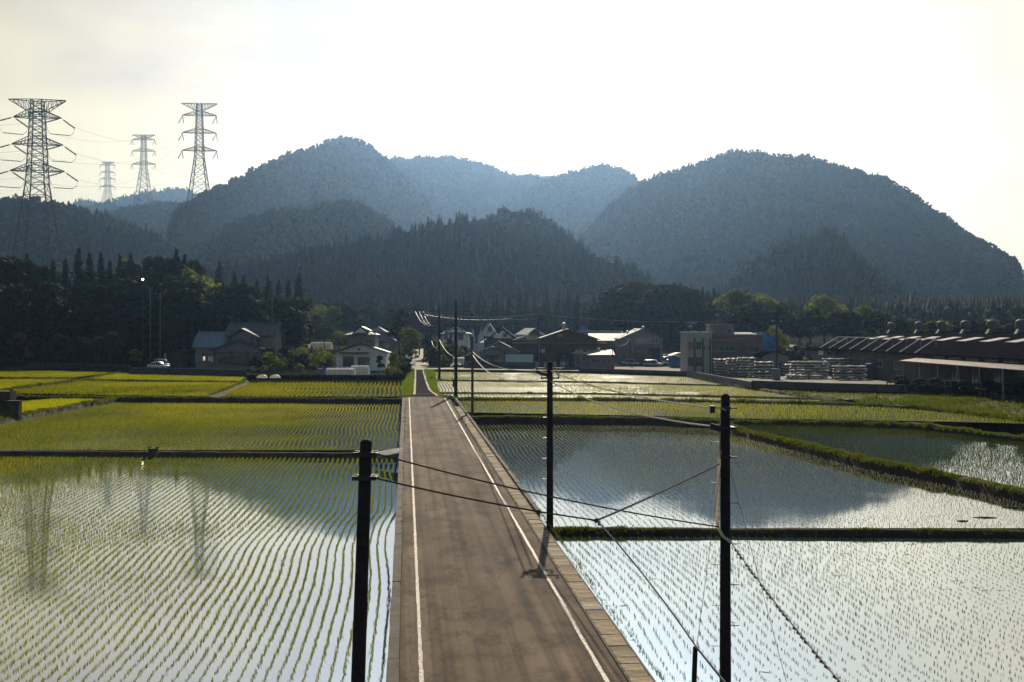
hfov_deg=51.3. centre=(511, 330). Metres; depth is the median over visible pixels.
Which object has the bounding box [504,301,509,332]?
conifer tree
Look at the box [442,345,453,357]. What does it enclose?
shrub
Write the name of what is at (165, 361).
parked car
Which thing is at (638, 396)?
overhead cable
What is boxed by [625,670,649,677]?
drain cover
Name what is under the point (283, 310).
broadleaf tree
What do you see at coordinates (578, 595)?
drain cover
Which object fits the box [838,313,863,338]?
broadleaf tree
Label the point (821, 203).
forest
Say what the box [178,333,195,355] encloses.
broadleaf tree
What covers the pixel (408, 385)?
grass
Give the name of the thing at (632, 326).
conifer tree
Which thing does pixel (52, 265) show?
conifer tree
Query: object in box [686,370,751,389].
boundary wall
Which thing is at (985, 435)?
earth bank
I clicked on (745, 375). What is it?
timber bundle
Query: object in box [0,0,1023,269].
sky
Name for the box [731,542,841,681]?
hung cable
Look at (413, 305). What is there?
conifer tree
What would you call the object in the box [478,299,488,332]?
conifer tree
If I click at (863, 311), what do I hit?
broadleaf tree
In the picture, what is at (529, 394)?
rice seedlings
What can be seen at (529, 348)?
window
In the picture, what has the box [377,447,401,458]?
slab ramp
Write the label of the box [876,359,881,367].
window
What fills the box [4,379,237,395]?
rice seedlings
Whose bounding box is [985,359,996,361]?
window
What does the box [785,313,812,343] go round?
broadleaf tree
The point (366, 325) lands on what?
broadleaf tree
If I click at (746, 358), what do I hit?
timber bundle
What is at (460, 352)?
shrub
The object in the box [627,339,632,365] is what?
utility pole
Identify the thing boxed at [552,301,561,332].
conifer tree
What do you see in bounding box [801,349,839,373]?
workshop
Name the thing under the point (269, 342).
window
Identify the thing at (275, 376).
plastic cover
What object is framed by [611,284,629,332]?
conifer tree
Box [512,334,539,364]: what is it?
annex
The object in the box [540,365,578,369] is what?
boundary wall
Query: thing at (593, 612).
drain cover
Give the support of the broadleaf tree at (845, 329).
on the village ground at (672, 347)
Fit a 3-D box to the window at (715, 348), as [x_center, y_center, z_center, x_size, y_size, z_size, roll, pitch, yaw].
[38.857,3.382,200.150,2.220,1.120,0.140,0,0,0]
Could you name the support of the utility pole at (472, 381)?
on the ground at (523, 414)
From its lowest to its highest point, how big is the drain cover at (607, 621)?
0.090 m
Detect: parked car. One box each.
[147,362,169,367]
[154,359,169,364]
[621,359,639,364]
[643,360,662,366]
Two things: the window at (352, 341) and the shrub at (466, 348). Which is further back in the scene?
the shrub at (466, 348)
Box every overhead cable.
[378,454,718,527]
[378,478,594,520]
[472,351,536,370]
[472,354,543,382]
[542,314,727,321]
[550,370,709,407]
[550,381,708,426]
[597,521,695,646]
[598,463,719,519]
[696,646,725,681]
[697,468,720,642]
[730,470,786,681]
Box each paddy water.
[0,402,401,449]
[0,456,398,681]
[3,371,99,377]
[16,381,232,399]
[92,373,241,380]
[220,383,402,396]
[435,372,716,383]
[437,381,793,396]
[444,394,820,400]
[459,401,1022,423]
[477,424,1023,527]
[552,535,1023,681]
[739,425,1023,487]
[792,391,926,399]
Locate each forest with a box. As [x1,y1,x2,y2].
[0,193,200,286]
[72,187,197,206]
[82,199,119,212]
[93,200,178,239]
[165,135,447,249]
[181,198,402,274]
[203,210,655,306]
[252,294,1023,333]
[390,154,550,222]
[469,206,603,257]
[508,162,638,239]
[576,148,1023,300]
[651,238,771,296]
[716,222,921,300]
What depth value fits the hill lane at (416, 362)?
251.40 m
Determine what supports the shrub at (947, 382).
on the village ground at (672, 347)
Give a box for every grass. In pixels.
[395,399,665,679]
[401,369,442,395]
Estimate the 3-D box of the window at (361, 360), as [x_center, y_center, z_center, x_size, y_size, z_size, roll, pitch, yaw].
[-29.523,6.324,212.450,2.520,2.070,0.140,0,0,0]
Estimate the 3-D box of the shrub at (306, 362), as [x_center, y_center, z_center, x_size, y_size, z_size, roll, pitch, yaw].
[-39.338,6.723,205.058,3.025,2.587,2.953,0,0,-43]
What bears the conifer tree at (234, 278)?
on the village ground at (672, 347)
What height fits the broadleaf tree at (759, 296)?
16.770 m
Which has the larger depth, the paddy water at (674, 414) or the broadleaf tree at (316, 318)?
the broadleaf tree at (316, 318)
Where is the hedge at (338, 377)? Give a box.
[246,374,405,379]
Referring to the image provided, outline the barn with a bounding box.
[539,317,599,365]
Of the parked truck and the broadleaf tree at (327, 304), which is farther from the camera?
the broadleaf tree at (327, 304)
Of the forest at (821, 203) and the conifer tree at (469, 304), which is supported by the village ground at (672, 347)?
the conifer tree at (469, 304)
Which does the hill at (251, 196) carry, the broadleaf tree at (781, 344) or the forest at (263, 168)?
the forest at (263, 168)
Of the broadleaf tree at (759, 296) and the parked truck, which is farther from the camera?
the broadleaf tree at (759, 296)
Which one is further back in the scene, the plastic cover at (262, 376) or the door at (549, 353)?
the door at (549, 353)
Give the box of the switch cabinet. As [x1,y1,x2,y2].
[771,368,779,379]
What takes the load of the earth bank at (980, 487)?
on the ground at (523, 414)
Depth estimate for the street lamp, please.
233.89 m
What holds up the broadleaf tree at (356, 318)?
on the village ground at (672, 347)
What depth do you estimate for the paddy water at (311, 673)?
38.97 m
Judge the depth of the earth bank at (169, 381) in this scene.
171.44 m
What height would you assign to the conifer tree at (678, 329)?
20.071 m
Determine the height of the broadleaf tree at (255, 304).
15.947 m
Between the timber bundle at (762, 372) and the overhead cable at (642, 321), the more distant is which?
the overhead cable at (642, 321)
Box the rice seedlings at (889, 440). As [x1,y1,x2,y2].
[733,419,1023,486]
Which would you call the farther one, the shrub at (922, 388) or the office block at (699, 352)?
the office block at (699, 352)
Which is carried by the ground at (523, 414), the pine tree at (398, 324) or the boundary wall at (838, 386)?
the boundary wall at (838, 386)
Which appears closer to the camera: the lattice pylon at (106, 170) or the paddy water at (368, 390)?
the paddy water at (368, 390)
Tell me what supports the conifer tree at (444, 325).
on the village ground at (672, 347)
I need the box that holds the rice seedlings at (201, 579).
[0,455,397,681]
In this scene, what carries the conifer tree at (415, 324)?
on the village ground at (672, 347)
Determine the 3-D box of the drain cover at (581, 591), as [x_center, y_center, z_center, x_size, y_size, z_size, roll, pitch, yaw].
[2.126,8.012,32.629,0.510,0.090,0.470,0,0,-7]
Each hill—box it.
[0,199,187,279]
[75,191,196,207]
[84,200,117,213]
[100,202,178,236]
[172,138,437,245]
[190,208,388,275]
[211,223,637,305]
[392,156,543,221]
[486,211,590,255]
[516,164,635,238]
[578,151,1023,299]
[652,243,765,291]
[722,235,903,300]
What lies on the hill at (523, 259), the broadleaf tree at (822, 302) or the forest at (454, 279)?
the forest at (454, 279)
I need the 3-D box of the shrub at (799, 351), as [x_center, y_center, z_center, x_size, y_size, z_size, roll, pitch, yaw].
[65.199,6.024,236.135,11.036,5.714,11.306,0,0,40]
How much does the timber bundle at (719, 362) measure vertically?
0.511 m
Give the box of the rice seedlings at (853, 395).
[782,390,937,399]
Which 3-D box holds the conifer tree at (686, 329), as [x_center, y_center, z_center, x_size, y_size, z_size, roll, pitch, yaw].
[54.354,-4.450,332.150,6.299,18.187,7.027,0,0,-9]
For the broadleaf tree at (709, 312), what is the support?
on the village ground at (672, 347)
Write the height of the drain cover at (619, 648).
0.090 m
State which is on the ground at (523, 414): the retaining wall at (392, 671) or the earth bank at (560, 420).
the earth bank at (560, 420)
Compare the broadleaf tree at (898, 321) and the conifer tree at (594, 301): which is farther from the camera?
the conifer tree at (594, 301)
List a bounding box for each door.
[547,351,551,361]
[575,356,579,365]
[779,363,785,373]
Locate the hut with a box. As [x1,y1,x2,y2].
[158,344,189,366]
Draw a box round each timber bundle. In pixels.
[713,361,726,363]
[725,363,737,365]
[736,365,753,367]
[736,371,753,373]
[737,357,754,359]
[737,368,753,370]
[737,374,753,376]
[738,360,754,362]
[738,363,754,364]
[753,374,770,377]
[754,361,773,363]
[754,368,770,370]
[754,371,770,373]
[755,364,773,367]
[786,374,800,375]
[789,361,827,363]
[789,367,828,369]
[790,364,828,366]
[790,369,829,371]
[790,372,827,374]
[800,375,828,377]
[822,358,849,359]
[823,363,849,364]
[826,360,849,362]
[831,376,865,379]
[832,365,865,367]
[832,371,864,373]
[833,368,867,370]
[833,374,866,376]
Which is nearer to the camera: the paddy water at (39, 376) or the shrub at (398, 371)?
the shrub at (398, 371)
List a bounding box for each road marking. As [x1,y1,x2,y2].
[409,398,423,681]
[445,399,609,681]
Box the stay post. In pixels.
[691,646,697,681]
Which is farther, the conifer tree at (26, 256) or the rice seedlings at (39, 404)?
the conifer tree at (26, 256)
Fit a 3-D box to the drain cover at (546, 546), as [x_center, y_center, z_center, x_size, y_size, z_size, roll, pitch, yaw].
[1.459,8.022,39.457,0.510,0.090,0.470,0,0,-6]
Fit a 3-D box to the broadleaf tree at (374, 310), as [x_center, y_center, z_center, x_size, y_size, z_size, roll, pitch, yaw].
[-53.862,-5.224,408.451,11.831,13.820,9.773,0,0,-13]
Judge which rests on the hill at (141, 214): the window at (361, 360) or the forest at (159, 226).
the forest at (159, 226)
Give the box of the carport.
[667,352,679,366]
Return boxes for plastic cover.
[256,374,267,377]
[269,374,280,377]
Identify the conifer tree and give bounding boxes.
[22,252,30,352]
[47,322,75,360]
[50,258,58,337]
[51,257,72,346]
[59,248,88,340]
[74,252,97,354]
[95,251,110,354]
[104,260,114,289]
[108,253,124,321]
[124,254,138,355]
[134,256,154,356]
[147,305,162,358]
[148,279,168,358]
[152,247,187,352]
[180,254,195,336]
[200,300,213,331]
[213,260,224,293]
[231,270,237,285]
[250,279,262,305]
[258,274,274,315]
[273,279,283,316]
[281,280,303,342]
[284,272,314,354]
[284,314,299,351]
[370,315,376,328]
[375,316,380,327]
[408,293,421,332]
[412,305,418,332]
[417,299,421,331]
[418,290,426,332]
[420,307,430,335]
[427,293,435,334]
[430,300,437,334]
[436,307,440,334]
[440,297,447,332]
[441,292,449,329]
[447,305,453,328]
[457,293,470,332]
[461,300,472,334]
[466,290,473,335]
[471,307,475,332]
[472,293,481,330]
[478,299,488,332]
[489,293,503,333]
[489,298,500,330]
[500,303,507,333]
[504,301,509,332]
[512,297,518,335]
[513,290,525,332]
[518,305,526,330]
[523,291,531,327]
[529,303,535,327]
[533,305,540,328]
[539,300,549,335]
[543,292,550,334]
[546,304,553,333]
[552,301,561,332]
[553,295,562,327]
[562,289,572,328]
[571,292,582,330]
[587,294,596,330]
[590,307,602,330]
[598,302,608,330]
[608,301,623,331]
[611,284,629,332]
[627,313,640,330]
[635,284,650,330]
[673,282,680,342]
[678,315,695,339]
[694,286,704,331]
[699,291,709,331]
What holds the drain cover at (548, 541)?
on the drain channel
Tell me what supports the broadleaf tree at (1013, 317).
on the village ground at (672, 347)
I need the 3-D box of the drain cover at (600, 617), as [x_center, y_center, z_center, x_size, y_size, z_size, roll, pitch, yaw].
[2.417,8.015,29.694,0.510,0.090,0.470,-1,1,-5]
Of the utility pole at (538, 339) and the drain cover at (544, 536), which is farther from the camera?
the utility pole at (538, 339)
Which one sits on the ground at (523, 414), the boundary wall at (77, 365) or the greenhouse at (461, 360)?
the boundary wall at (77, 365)
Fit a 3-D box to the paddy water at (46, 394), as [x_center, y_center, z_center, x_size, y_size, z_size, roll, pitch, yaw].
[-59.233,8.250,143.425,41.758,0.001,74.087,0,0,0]
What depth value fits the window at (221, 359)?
219.39 m
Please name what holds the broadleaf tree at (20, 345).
on the village ground at (672, 347)
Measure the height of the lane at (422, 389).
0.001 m
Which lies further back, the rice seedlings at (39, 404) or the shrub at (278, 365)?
the shrub at (278, 365)
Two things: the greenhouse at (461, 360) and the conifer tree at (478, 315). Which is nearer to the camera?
the greenhouse at (461, 360)
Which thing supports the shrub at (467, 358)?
on the village ground at (672, 347)
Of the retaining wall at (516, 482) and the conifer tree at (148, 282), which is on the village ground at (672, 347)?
the conifer tree at (148, 282)
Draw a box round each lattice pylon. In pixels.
[0,98,77,292]
[99,162,115,209]
[129,135,155,218]
[178,103,217,235]
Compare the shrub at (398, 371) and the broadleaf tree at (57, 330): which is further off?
the broadleaf tree at (57, 330)
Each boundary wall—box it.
[26,363,130,367]
[130,367,246,375]
[464,361,534,368]
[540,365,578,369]
[579,368,685,373]
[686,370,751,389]
[752,380,907,391]
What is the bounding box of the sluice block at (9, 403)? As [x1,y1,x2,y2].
[0,389,22,420]
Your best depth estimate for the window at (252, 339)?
221.92 m
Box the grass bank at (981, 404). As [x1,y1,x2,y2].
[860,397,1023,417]
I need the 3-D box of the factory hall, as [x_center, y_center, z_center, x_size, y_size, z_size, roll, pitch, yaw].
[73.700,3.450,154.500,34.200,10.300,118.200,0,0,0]
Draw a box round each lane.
[403,369,453,396]
[406,349,427,367]
[412,367,578,370]
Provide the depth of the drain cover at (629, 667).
25.26 m
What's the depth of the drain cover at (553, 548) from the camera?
39.01 m
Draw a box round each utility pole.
[149,287,150,363]
[155,292,164,358]
[267,297,276,321]
[351,439,378,681]
[415,311,422,354]
[420,312,426,355]
[429,325,433,367]
[436,307,441,378]
[453,299,457,396]
[468,337,476,415]
[535,361,564,534]
[537,314,540,367]
[611,340,613,368]
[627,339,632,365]
[709,393,738,681]
[906,314,926,328]
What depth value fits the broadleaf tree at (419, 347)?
269.69 m
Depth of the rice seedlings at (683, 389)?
153.80 m
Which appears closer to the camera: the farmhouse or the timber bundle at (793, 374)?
the timber bundle at (793, 374)
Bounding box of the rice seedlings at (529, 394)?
[439,392,819,400]
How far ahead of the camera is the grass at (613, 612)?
36.53 m
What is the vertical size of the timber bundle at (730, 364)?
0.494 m
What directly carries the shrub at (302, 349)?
on the village ground at (672, 347)
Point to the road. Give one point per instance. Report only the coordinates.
(492, 609)
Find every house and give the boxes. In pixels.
[331,325,391,370]
[372,326,397,358]
[440,327,471,350]
[471,324,496,357]
[477,340,532,361]
[479,326,516,348]
[515,328,544,352]
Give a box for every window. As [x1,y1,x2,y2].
[201,353,208,359]
[217,355,229,363]
[232,355,248,363]
[233,336,240,341]
[250,337,254,343]
[267,340,271,347]
[343,356,353,365]
[350,339,359,343]
[358,357,369,365]
[365,339,370,343]
[382,343,389,347]
[458,334,462,339]
[517,345,523,352]
[526,345,532,352]
[580,346,590,350]
[591,359,601,363]
[602,359,611,363]
[688,342,693,348]
[688,357,693,365]
[696,342,701,348]
[696,357,701,365]
[713,346,724,351]
[725,346,735,351]
[749,346,758,351]
[827,351,832,355]
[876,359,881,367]
[894,361,899,369]
[966,357,977,360]
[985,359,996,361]
[1004,360,1017,362]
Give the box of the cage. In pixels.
[631,353,652,361]
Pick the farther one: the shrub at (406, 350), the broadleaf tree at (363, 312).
the broadleaf tree at (363, 312)
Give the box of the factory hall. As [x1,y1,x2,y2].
[808,319,1023,398]
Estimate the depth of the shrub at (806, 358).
201.06 m
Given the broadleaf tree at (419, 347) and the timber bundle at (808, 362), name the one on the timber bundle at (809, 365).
the timber bundle at (808, 362)
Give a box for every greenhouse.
[311,342,332,349]
[325,368,356,374]
[351,365,369,374]
[453,357,464,364]
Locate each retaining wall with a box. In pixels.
[386,397,404,681]
[455,398,539,517]
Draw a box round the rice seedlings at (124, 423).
[0,396,401,449]
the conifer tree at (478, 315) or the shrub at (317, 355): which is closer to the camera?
the shrub at (317, 355)
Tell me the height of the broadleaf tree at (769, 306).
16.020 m
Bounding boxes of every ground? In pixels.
[0,329,1020,403]
[0,379,1023,529]
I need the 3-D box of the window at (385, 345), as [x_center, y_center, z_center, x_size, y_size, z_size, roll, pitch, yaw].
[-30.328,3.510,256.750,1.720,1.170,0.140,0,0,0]
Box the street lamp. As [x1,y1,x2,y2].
[142,277,143,366]
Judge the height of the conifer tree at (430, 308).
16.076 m
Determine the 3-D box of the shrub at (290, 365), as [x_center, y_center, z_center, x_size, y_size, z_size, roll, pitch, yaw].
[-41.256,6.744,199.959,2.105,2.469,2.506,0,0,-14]
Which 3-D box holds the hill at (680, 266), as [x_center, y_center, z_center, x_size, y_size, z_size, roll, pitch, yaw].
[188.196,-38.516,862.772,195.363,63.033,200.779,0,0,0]
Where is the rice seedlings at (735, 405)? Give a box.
[460,400,1023,423]
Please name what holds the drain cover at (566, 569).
on the drain channel
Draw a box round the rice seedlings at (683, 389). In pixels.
[437,380,794,396]
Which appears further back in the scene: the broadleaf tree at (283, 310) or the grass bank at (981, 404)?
the broadleaf tree at (283, 310)
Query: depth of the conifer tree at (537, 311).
389.05 m
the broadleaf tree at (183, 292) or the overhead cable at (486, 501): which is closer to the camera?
the overhead cable at (486, 501)
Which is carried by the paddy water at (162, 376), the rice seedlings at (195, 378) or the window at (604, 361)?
the rice seedlings at (195, 378)
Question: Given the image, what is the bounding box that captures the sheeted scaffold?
[756,333,774,350]
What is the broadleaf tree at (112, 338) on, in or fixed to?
on the village ground at (672, 347)
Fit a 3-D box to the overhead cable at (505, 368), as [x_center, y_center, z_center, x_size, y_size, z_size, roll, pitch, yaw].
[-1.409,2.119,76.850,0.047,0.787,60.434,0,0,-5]
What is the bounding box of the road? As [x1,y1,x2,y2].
[399,397,627,681]
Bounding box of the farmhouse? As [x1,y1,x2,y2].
[192,321,284,368]
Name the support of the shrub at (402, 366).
on the village ground at (672, 347)
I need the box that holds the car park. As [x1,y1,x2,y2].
[615,367,679,370]
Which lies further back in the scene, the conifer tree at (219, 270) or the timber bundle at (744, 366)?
the conifer tree at (219, 270)
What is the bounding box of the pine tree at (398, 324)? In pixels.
[384,308,411,358]
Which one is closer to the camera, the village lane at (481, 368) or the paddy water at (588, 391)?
the paddy water at (588, 391)
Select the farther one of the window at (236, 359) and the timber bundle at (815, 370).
the window at (236, 359)
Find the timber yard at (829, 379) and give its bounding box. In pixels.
[705,368,893,383]
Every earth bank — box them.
[0,379,120,390]
[0,398,117,424]
[0,450,396,457]
[1,378,76,382]
[17,396,401,403]
[86,379,237,382]
[205,380,248,397]
[437,380,731,385]
[439,392,820,401]
[450,398,915,409]
[471,415,737,427]
[552,527,1023,537]
[730,429,1023,501]
[732,385,843,401]
[736,420,1023,441]
[916,408,1023,434]
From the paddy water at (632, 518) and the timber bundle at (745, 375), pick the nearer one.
the paddy water at (632, 518)
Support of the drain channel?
in the road
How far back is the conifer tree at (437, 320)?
396.65 m
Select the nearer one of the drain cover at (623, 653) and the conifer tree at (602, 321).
the drain cover at (623, 653)
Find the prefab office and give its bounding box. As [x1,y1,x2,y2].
[574,350,614,368]
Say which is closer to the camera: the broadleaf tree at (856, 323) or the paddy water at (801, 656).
the paddy water at (801, 656)
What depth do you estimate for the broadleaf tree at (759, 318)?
278.57 m
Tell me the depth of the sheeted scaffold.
216.01 m
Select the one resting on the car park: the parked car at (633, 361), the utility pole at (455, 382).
the parked car at (633, 361)
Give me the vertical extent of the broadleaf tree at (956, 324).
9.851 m
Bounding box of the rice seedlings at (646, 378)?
[435,371,721,384]
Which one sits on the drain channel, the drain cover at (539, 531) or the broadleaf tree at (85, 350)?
the drain cover at (539, 531)
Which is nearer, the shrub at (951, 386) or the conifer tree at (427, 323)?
the shrub at (951, 386)
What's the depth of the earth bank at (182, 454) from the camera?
75.52 m
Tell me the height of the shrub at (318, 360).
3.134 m
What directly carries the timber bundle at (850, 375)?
on the timber bundle at (849, 378)
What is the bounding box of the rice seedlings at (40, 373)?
[0,370,107,377]
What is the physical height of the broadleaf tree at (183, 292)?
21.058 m
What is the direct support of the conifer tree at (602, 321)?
on the village ground at (672, 347)
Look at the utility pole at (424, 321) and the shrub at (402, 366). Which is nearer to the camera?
the shrub at (402, 366)
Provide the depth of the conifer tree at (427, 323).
372.75 m
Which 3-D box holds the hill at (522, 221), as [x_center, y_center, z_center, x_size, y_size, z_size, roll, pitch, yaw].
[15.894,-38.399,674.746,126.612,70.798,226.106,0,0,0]
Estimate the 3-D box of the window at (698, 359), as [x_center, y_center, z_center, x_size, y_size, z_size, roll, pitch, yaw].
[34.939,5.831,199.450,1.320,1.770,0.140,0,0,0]
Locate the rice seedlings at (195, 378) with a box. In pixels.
[95,372,243,380]
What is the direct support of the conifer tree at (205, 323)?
on the village ground at (672, 347)
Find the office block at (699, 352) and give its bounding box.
[679,314,762,372]
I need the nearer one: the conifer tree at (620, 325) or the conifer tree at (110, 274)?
the conifer tree at (110, 274)
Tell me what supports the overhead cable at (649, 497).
attached to the utility pole at (724, 428)
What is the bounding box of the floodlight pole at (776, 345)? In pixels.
[771,320,782,367]
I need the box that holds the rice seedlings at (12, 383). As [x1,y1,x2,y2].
[0,378,68,388]
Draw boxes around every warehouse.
[579,327,622,356]
[614,326,664,361]
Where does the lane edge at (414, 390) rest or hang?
on the lane at (422, 389)
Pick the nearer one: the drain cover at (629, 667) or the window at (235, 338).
the drain cover at (629, 667)
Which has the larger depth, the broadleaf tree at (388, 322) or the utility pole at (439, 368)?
the broadleaf tree at (388, 322)
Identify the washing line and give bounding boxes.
[203,356,212,361]
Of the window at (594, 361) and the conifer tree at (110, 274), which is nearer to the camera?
the window at (594, 361)
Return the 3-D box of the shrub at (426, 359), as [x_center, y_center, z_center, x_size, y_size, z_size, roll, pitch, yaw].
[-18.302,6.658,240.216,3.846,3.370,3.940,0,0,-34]
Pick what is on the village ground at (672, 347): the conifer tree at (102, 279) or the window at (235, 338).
the conifer tree at (102, 279)
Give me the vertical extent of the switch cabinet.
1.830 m
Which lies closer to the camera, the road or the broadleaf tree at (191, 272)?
the road
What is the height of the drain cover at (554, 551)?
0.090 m
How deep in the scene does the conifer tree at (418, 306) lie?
398.14 m
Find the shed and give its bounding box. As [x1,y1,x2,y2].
[753,350,790,373]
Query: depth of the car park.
224.53 m
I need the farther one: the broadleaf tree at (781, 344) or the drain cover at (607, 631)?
the broadleaf tree at (781, 344)
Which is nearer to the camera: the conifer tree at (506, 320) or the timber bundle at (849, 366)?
the timber bundle at (849, 366)
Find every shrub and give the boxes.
[243,359,253,369]
[247,355,267,371]
[250,347,283,368]
[260,352,286,371]
[267,345,297,361]
[270,358,285,372]
[279,349,299,369]
[286,360,297,368]
[293,353,310,364]
[295,363,304,372]
[297,346,312,366]
[299,359,314,371]
[308,350,325,368]
[312,346,330,366]
[312,356,326,367]
[323,352,335,367]
[323,358,334,367]
[380,365,394,374]
[390,367,402,374]
[396,362,409,371]
[402,349,412,358]
[402,366,413,374]
[405,347,418,357]
[421,355,432,362]
[423,347,442,358]
[428,357,437,367]
[433,342,447,356]
[440,349,459,366]
[440,355,450,364]
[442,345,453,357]
[453,347,468,356]
[458,346,478,357]
[461,353,474,360]
[778,343,816,357]
[782,350,806,366]
[790,345,805,354]
[791,356,813,366]
[886,375,917,389]
[908,378,933,391]
[916,377,942,391]
[921,378,950,392]
[931,381,957,393]
[936,380,959,393]
[943,380,969,394]
[953,379,981,393]
[958,384,977,394]
[963,380,994,395]
[973,381,998,396]
[978,385,998,396]
[998,383,1023,398]
[1002,381,1023,394]
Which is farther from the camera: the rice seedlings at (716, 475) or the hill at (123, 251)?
the hill at (123, 251)
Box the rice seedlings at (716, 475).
[478,423,1023,527]
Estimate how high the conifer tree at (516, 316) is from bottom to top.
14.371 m
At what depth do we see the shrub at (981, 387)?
127.91 m
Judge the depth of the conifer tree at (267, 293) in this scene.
279.59 m
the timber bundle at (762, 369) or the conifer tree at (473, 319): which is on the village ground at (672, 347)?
the conifer tree at (473, 319)
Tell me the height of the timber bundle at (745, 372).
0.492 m
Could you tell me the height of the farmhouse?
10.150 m
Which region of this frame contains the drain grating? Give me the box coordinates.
[582,605,601,610]
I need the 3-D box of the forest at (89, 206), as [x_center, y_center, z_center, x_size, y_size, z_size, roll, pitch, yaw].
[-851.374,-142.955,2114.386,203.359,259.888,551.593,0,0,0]
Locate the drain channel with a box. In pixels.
[450,400,655,681]
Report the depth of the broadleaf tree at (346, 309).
349.31 m
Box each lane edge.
[413,368,415,393]
[423,368,438,395]
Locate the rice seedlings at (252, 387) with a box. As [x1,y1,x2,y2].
[223,381,402,396]
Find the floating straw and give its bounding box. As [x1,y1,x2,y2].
[13,428,1016,672]
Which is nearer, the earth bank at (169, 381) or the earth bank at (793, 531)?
the earth bank at (793, 531)
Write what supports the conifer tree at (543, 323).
on the village ground at (672, 347)
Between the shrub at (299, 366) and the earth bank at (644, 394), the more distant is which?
the shrub at (299, 366)
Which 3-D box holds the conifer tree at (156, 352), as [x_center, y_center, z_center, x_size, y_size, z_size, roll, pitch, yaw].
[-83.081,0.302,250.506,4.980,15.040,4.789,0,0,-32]
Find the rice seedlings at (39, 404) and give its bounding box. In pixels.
[22,395,96,412]
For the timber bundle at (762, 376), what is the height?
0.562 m
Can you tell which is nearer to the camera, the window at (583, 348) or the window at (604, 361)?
the window at (604, 361)
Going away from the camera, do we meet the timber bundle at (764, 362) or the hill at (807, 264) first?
the timber bundle at (764, 362)
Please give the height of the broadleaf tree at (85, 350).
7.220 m
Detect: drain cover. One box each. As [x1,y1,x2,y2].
[526,517,538,519]
[529,521,541,523]
[532,525,544,527]
[534,530,547,532]
[536,532,549,534]
[538,535,551,537]
[541,539,554,542]
[544,545,557,547]
[546,547,560,549]
[548,550,562,552]
[549,553,564,555]
[551,556,566,558]
[553,559,568,561]
[556,562,570,564]
[558,565,572,567]
[559,568,574,570]
[561,571,577,574]
[564,575,579,578]
[566,578,582,581]
[568,582,584,585]
[570,585,588,589]
[572,589,590,593]
[575,593,593,597]
[578,597,595,601]
[581,601,598,606]
[586,610,606,614]
[589,614,608,619]
[592,619,611,623]
[595,624,615,629]
[599,629,619,634]
[602,634,623,639]
[605,640,627,646]
[609,646,630,651]
[613,651,635,657]
[616,657,640,663]
[620,663,644,670]
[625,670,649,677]
[629,677,653,681]
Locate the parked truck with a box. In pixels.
[559,358,568,365]
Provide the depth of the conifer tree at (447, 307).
400.69 m
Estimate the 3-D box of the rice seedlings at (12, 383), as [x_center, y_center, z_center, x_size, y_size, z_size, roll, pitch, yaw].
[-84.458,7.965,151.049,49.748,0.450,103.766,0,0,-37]
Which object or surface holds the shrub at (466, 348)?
on the village ground at (672, 347)
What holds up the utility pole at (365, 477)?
in the paddy water at (311, 673)
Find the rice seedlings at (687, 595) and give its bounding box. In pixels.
[556,533,1023,681]
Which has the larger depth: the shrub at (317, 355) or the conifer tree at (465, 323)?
the conifer tree at (465, 323)
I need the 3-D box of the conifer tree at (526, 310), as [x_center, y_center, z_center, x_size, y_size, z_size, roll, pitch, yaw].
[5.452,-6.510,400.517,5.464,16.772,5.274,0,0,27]
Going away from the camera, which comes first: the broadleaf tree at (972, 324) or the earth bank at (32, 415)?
the earth bank at (32, 415)
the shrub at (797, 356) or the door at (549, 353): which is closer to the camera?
the shrub at (797, 356)
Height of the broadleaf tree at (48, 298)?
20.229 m
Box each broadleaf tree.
[0,254,25,357]
[0,284,21,330]
[3,280,80,362]
[6,333,36,368]
[43,334,79,368]
[52,292,82,359]
[70,336,96,368]
[91,332,122,368]
[107,276,171,361]
[113,258,139,277]
[117,261,149,281]
[128,349,142,366]
[141,255,186,298]
[143,276,227,363]
[151,326,182,363]
[155,274,206,317]
[173,265,210,339]
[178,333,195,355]
[187,259,206,277]
[190,274,229,321]
[194,293,232,335]
[205,282,262,330]
[220,298,278,324]
[253,296,317,346]
[308,304,332,341]
[308,315,323,341]
[312,301,333,312]
[314,322,333,349]
[323,306,344,341]
[330,330,344,349]
[333,303,354,332]
[339,309,367,331]
[339,335,346,346]
[355,306,368,324]
[360,299,386,326]
[361,323,372,329]
[376,355,384,374]
[381,312,397,335]
[384,302,406,331]
[387,353,401,374]
[395,324,413,345]
[398,327,423,361]
[413,339,422,355]
[421,334,437,349]
[445,338,453,344]
[598,281,645,333]
[598,284,623,329]
[609,283,647,323]
[626,288,659,324]
[640,282,699,344]
[659,286,703,331]
[700,298,725,328]
[709,289,757,327]
[721,302,766,332]
[738,293,772,330]
[743,296,798,328]
[745,309,778,335]
[764,303,793,339]
[767,325,791,350]
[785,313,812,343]
[790,308,828,343]
[802,294,848,343]
[823,311,858,340]
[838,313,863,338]
[853,304,883,335]
[861,310,900,336]
[884,318,913,330]
[898,318,926,330]
[922,319,959,330]
[925,322,937,330]
[931,319,962,331]
[951,319,981,331]
[959,319,988,331]
[986,322,1017,331]
[997,318,1020,331]
[1007,316,1021,320]
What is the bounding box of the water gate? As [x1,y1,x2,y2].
[147,446,158,457]

